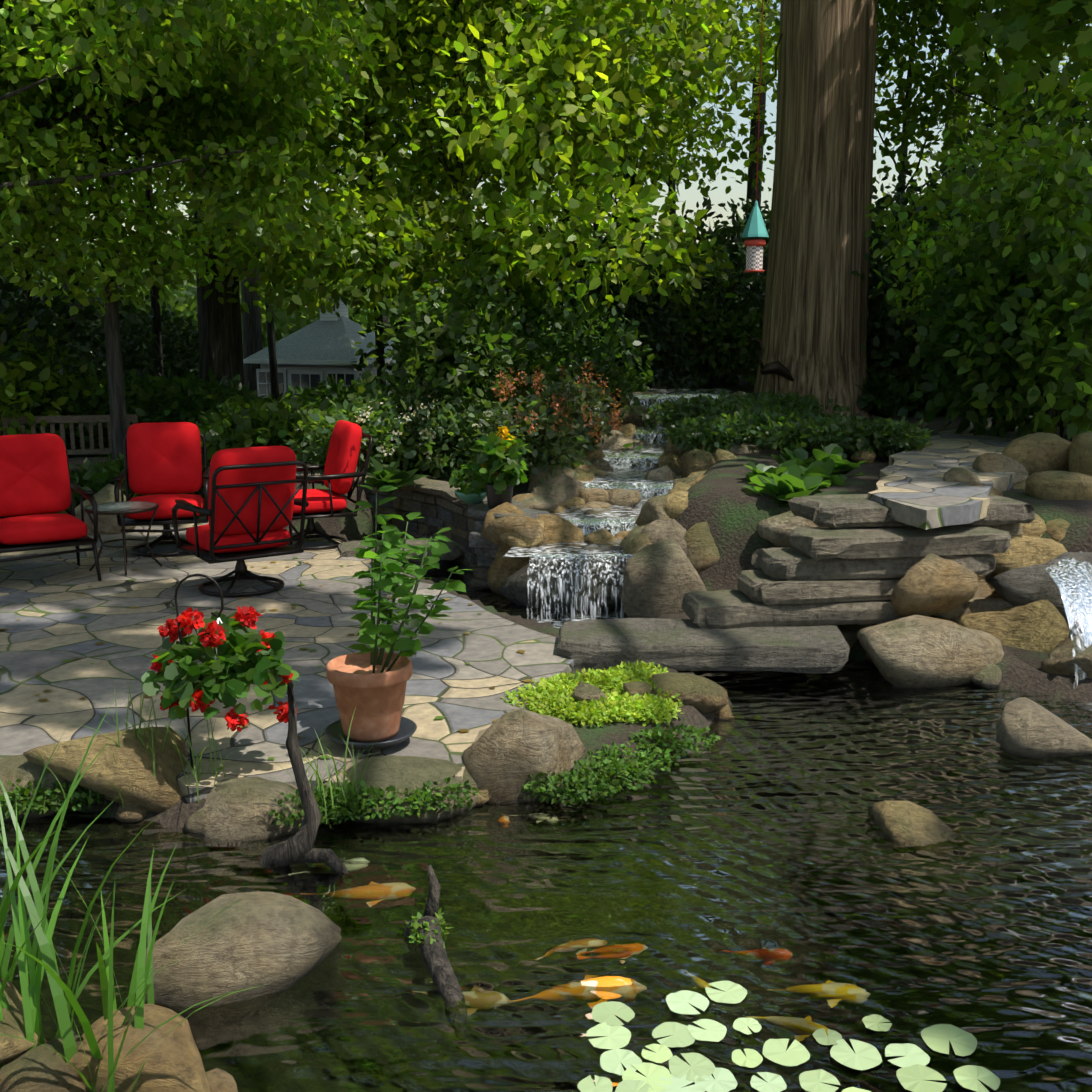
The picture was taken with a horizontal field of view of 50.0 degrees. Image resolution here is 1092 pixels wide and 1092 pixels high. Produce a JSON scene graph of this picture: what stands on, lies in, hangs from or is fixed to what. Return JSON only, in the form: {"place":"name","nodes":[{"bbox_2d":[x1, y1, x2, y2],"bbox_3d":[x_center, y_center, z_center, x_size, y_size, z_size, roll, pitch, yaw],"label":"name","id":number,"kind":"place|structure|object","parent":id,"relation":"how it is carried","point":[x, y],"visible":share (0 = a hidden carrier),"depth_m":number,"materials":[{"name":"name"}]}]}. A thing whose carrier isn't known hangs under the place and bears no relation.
{"place":"outdoors","nodes":[
{"label":"outdoors","id":0,"kind":"place"},
{"bbox_2d":[0,560,1091,1091],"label":"pond water","id":1,"kind":"structure","parent":0,"point":[778,874],"depth_m":4.32,"materials":[{"name":"green liquid"}]},
{"bbox_2d":[0,672,395,1091],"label":"grass blades","id":2,"kind":"object","parent":1,"relation":"on","point":[142,977],"visible":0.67,"depth_m":3.20,"materials":[{"name":"green plant"}]},
{"bbox_2d":[581,976,631,986],"bbox_3d":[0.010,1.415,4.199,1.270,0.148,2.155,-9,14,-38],"label":"koi fish","id":3,"kind":"object","parent":1,"relation":"in","point":[606,981],"depth_m":3.81},
{"bbox_2d":[577,981,999,1091],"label":"water lily pads","id":4,"kind":"object","parent":1,"relation":"on","point":[914,1073],"visible":1,"depth_m":3.42,"materials":[{"name":"green plant"}]},
{"bbox_2d":[525,612,1091,715],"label":"waterfall foam","id":5,"kind":"object","parent":1,"relation":"on","point":[551,620],"visible":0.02,"depth_m":8.49,"materials":[{"name":"white"}]},
{"bbox_2d":[0,347,1091,828],"bbox_3d":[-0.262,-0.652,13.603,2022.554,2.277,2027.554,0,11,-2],"label":"terrain","id":6,"kind":"structure","parent":0,"point":[728,507],"depth_m":8.64,"materials":[{"name":"soil"}]},
{"bbox_2d":[2,414,137,470],"bbox_3d":[-5.421,-1.008,13.387,1.470,0.920,0.600,-3,11,-16],"label":"bench","id":7,"kind":"object","parent":6,"relation":"on","point":[70,420],"visible":0.29,"depth_m":13.59,"materials":[{"name":"brown wood"}]},
{"bbox_2d":[0,523,573,802],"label":"flagstone patio","id":8,"kind":"structure","parent":6,"relation":"on","point":[47,633],"depth_m":7.09,"materials":[{"name":"grey stone"}]},
{"bbox_2d":[0,450,101,580],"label":"patio chair frame","id":9,"kind":"object","parent":8,"relation":"on","point":[77,542],"visible":0.54,"depth_m":9.00,"materials":[{"name":"black metal"}]},
{"bbox_2d":[0,433,87,544],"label":"loveseat cushions","id":10,"kind":"object","parent":9,"relation":"on","point":[34,475],"visible":1,"depth_m":9.20,"materials":[{"name":"red fabric"}]},
{"bbox_2d":[84,501,162,575],"bbox_3d":[-3.419,-0.067,9.494,0.566,0.520,0.566,0,11,-2],"label":"side table","id":11,"kind":"object","parent":8,"relation":"on","point":[122,513],"visible":0.88,"depth_m":9.37,"materials":[{"name":"black metal"}]},
{"bbox_2d":[87,501,155,510],"bbox_3d":[-3.419,-0.316,9.447,0.528,0.010,0.528,0,11,-2],"label":"tabletop","id":12,"kind":"object","parent":11,"relation":"on","point":[124,506],"visible":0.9,"depth_m":9.43,"materials":[{"name":"grey glass"}]},
{"bbox_2d":[113,433,209,556],"bbox_3d":[-3.338,-0.462,10.269,0.780,0.993,0.898,-3,11,-14],"label":"patio chair frame","id":13,"kind":"object","parent":8,"relation":"on","point":[167,531],"visible":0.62,"depth_m":10.04,"materials":[{"name":"black metal"}]},
{"bbox_2d":[125,422,202,519],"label":"club chair cushions","id":14,"kind":"object","parent":13,"relation":"on","point":[164,460],"visible":0.9,"depth_m":10.35,"materials":[{"name":"red fabric"}]},
{"bbox_2d":[172,461,308,596],"bbox_3d":[-2.251,-0.161,8.675,0.780,0.993,0.898,-8,13,-35],"label":"patio chair frame","id":15,"kind":"object","parent":8,"relation":"on","point":[240,571],"visible":0.83,"depth_m":8.48,"materials":[{"name":"black metal"}]},
{"bbox_2d":[186,446,295,552],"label":"club chair cushions","id":16,"kind":"object","parent":15,"relation":"on","point":[235,500],"visible":0.75,"depth_m":8.38,"materials":[{"name":"red fabric"}]},
{"bbox_2d":[292,432,372,549],"bbox_3d":[-2.059,-0.510,10.521,0.898,0.993,0.780,-5,12,-23],"label":"patio chair frame","id":17,"kind":"object","parent":8,"relation":"on","point":[311,526],"visible":0.4,"depth_m":10.33,"materials":[{"name":"black metal"}]},
{"bbox_2d":[293,420,361,513],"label":"club chair cushions","id":18,"kind":"object","parent":17,"relation":"on","point":[344,448],"visible":0.69,"depth_m":10.31,"materials":[{"name":"red fabric"}]},
{"bbox_2d":[325,716,416,753],"bbox_3d":[-0.827,0.899,5.556,0.430,0.078,0.430,0,11,-2],"label":"pot saucer","id":19,"kind":"object","parent":8,"relation":"on","point":[334,730],"visible":0.54,"depth_m":5.47,"materials":[{"name":"black plastic"}]},
{"bbox_2d":[326,651,411,741],"bbox_3d":[-0.827,0.715,5.521,0.400,0.345,0.400,0,11,-2],"label":"terracotta pot","id":20,"kind":"object","parent":19,"relation":"on","point":[377,697],"visible":0.94,"depth_m":5.40,"materials":[{"name":"orange ceramic"}]},
{"bbox_2d":[176,492,451,706],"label":"plant stems","id":21,"kind":"object","parent":20,"relation":"in","point":[375,659],"visible":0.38,"depth_m":5.43,"materials":[{"name":"green plant"}]},
{"bbox_2d":[347,485,470,656],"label":"potted plant leaves","id":22,"kind":"object","parent":21,"relation":"attached to","point":[393,542],"visible":0.94,"depth_m":5.46,"materials":[{"name":"green plant"}]},
{"bbox_2d":[260,300,396,390],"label":"garden shed walls","id":23,"kind":"structure","parent":6,"relation":"on","point":[342,309],"depth_m":28.64,"materials":[{"name":"grey wood"}]},
{"bbox_2d":[243,359,395,397],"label":"garden shed trim","id":24,"kind":"structure","parent":23,"relation":"attached to","point":[312,362],"depth_m":28.34,"materials":[{"name":"white wood"}]},
{"bbox_2d":[245,292,400,360],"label":"gazebo roof","id":25,"kind":"structure","parent":23,"relation":"on","point":[318,339],"depth_m":28.61,"materials":[{"name":"grey"}]},
{"bbox_2d":[259,303,398,402],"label":"gazebo windows","id":26,"kind":"structure","parent":23,"relation":"in","point":[295,379],"depth_m":28.58,"materials":[{"name":"grey glass"}]},
{"bbox_2d":[0,361,720,947],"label":"ground cover plants","id":27,"kind":"object","parent":6,"relation":"on","point":[554,697],"visible":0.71,"depth_m":5.57,"materials":[{"name":"green leaf"}]},
{"bbox_2d":[259,682,462,1001],"bbox_3d":[-0.649,1.042,4.191,0.302,0.902,1.546,-9,14,-39],"label":"driftwood","id":28,"kind":"object","parent":6,"relation":"on","point":[296,848],"visible":0.69,"depth_m":4.55,"materials":[{"name":"brown wood"}]},
{"bbox_2d":[296,470,548,588],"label":"dry stone wall","id":29,"kind":"structure","parent":6,"relation":"on","point":[438,505],"depth_m":10.67,"materials":[{"name":"grey stone"}]},
{"bbox_2d":[141,431,527,719],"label":"geranium leaves","id":30,"kind":"object","parent":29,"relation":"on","point":[261,666],"visible":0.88,"depth_m":5.08,"materials":[{"name":"green plant"}]},
{"bbox_2d":[149,473,496,731],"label":"red flowers","id":31,"kind":"object","parent":30,"relation":"attached to","point":[247,616],"visible":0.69,"depth_m":5.12,"materials":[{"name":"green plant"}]},
{"bbox_2d":[474,426,515,467],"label":"yellow flowers","id":32,"kind":"object","parent":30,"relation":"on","point":[504,433],"visible":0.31,"depth_m":9.43,"materials":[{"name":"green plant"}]},
{"bbox_2d":[454,489,486,503],"bbox_3d":[-0.623,-0.414,9.871,0.300,0.100,0.300,0,11,-2],"label":"green ceramic bowl","id":33,"kind":"object","parent":29,"relation":"on","point":[474,497],"visible":0.73,"depth_m":9.78,"materials":[{"name":"green ceramic"}]},
{"bbox_2d":[485,482,513,509],"bbox_3d":[-0.378,-0.409,9.531,0.250,0.215,0.250,0,11,-2],"label":"black flower pot","id":34,"kind":"object","parent":29,"relation":"on","point":[494,500],"visible":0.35,"depth_m":9.45,"materials":[{"name":"black"}]},
{"bbox_2d":[0,2,982,372],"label":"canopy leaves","id":35,"kind":"object","parent":6,"relation":"on","point":[284,322],"visible":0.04,"depth_m":53.45,"materials":[{"name":"green plant"}]},
{"bbox_2d":[0,352,1091,517],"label":"shrub leaves","id":36,"kind":"object","parent":6,"relation":"on","point":[783,420],"visible":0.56,"depth_m":11.82,"materials":[{"name":"green plant"}]},
{"bbox_2d":[0,0,1091,486],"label":"trees","id":37,"kind":"object","parent":6,"relation":"on","point":[1010,286],"visible":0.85,"depth_m":12.87,"materials":[{"name":"green plant"}]},
{"bbox_2d":[0,391,1091,1091],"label":"boulders","id":38,"kind":"object","parent":6,"relation":"on","point":[264,943],"visible":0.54,"depth_m":5.41,"materials":[{"name":"stone"}]},
{"bbox_2d":[174,573,223,768],"bbox_3d":[-1.468,0.579,5.195,0.223,0.945,0.213,6,12,31],"label":"shepherd hook","id":39,"kind":"object","parent":38,"relation":"on","point":[212,613],"visible":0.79,"depth_m":5.11,"materials":[{"name":"black metal"}]},
{"bbox_2d":[195,617,247,716],"bbox_3d":[-1.431,0.521,5.159,0.264,0.432,0.264,0,11,-2],"label":"hanging flower basket","id":40,"kind":"object","parent":39,"relation":"hanging from","point":[217,704],"visible":0.19,"depth_m":5.11,"materials":[{"name":"white plastic"}]},
{"bbox_2d":[527,393,1091,687],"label":"waterfall sheets","id":41,"kind":"object","parent":38,"relation":"on","point":[1071,577],"visible":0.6,"depth_m":8.53,"materials":[{"name":"white liquid"}]},
{"bbox_2d":[0,64,1091,433],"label":"evergreen leaves","id":42,"kind":"object","parent":6,"relation":"on","point":[136,334],"visible":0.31,"depth_m":16.70,"materials":[{"name":"green plant"}]},
{"bbox_2d":[0,0,1091,491],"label":"tree trunks and limbs","id":43,"kind":"object","parent":6,"relation":"on","point":[224,352],"visible":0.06,"depth_m":16.37,"materials":[{"name":"brown plant"}]},
{"bbox_2d":[744,0,765,272],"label":"bird feeder","id":44,"kind":"object","parent":43,"relation":"hanging from","point":[756,242],"visible":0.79,"depth_m":9.67,"materials":[{"name":"metal"}]},
{"bbox_2d":[746,246,762,269],"bbox_3d":[1.739,-2.400,9.776,0.140,0.195,0.140,0,11,-2],"label":"feeder tube","id":45,"kind":"object","parent":44,"relation":"attached to","point":[754,257],"visible":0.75,"depth_m":9.72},
{"bbox_2d":[741,201,768,238],"bbox_3d":[1.739,-2.712,9.717,0.230,0.300,0.230,0,11,-2],"label":"bird feeder roof","id":46,"kind":"object","parent":44,"relation":"on","point":[755,227],"visible":1,"depth_m":9.67,"materials":[{"name":"teal metal"}]},
{"bbox_2d":[180,410,1026,506],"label":"plant leaves","id":47,"kind":"object","parent":6,"relation":"on","point":[795,473],"visible":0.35,"depth_m":9.34,"materials":[{"name":"green plant"}]},
{"bbox_2d":[503,389,732,556],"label":"stream water","id":48,"kind":"structure","parent":6,"relation":"on","point":[631,475],"depth_m":10.84,"materials":[{"name":"white liquid"}]},
{"bbox_2d":[338,494,1034,673],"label":"stone slabs","id":49,"kind":"structure","parent":6,"relation":"on","point":[785,609],"depth_m":7.35,"materials":[{"name":"stone"}]},
{"bbox_2d":[497,546,1091,637],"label":"wet rock behind falls","id":50,"kind":"object","parent":6,"relation":"on","point":[1023,585],"visible":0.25,"depth_m":8.75,"materials":[{"name":"stone"}]},
{"bbox_2d":[754,0,877,416],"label":"tree trunk","id":51,"kind":"object","parent":6,"relation":"on","point":[814,328],"visible":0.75,"depth_m":14.77,"materials":[{"name":"brown plant"}]},
{"bbox_2d":[746,33,871,420],"bbox_3d":[2.960,-3.170,11.410,0.632,5.203,7.771,0,11,-2],"label":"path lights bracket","id":52,"kind":"object","parent":51,"relation":"attached to","point":[778,368],"visible":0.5,"depth_m":14.87,"materials":[{"name":"brown metal"}]},
{"bbox_2d":[868,411,1037,529],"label":"flagstone path","id":53,"kind":"structure","parent":6,"relation":"on","point":[914,488],"depth_m":8.52,"materials":[{"name":"grey stone"}]},
{"bbox_2d":[0,0,1091,161],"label":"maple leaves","id":54,"kind":"object","parent":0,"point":[1030,17],"visible":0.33,"depth_m":11.77,"materials":[{"name":"green plant"}]},
{"bbox_2d":[12,0,1091,325],"label":"sky","id":55,"kind":"structure","parent":0,"point":[717,196],"materials":[{"name":"white"}]}
]}

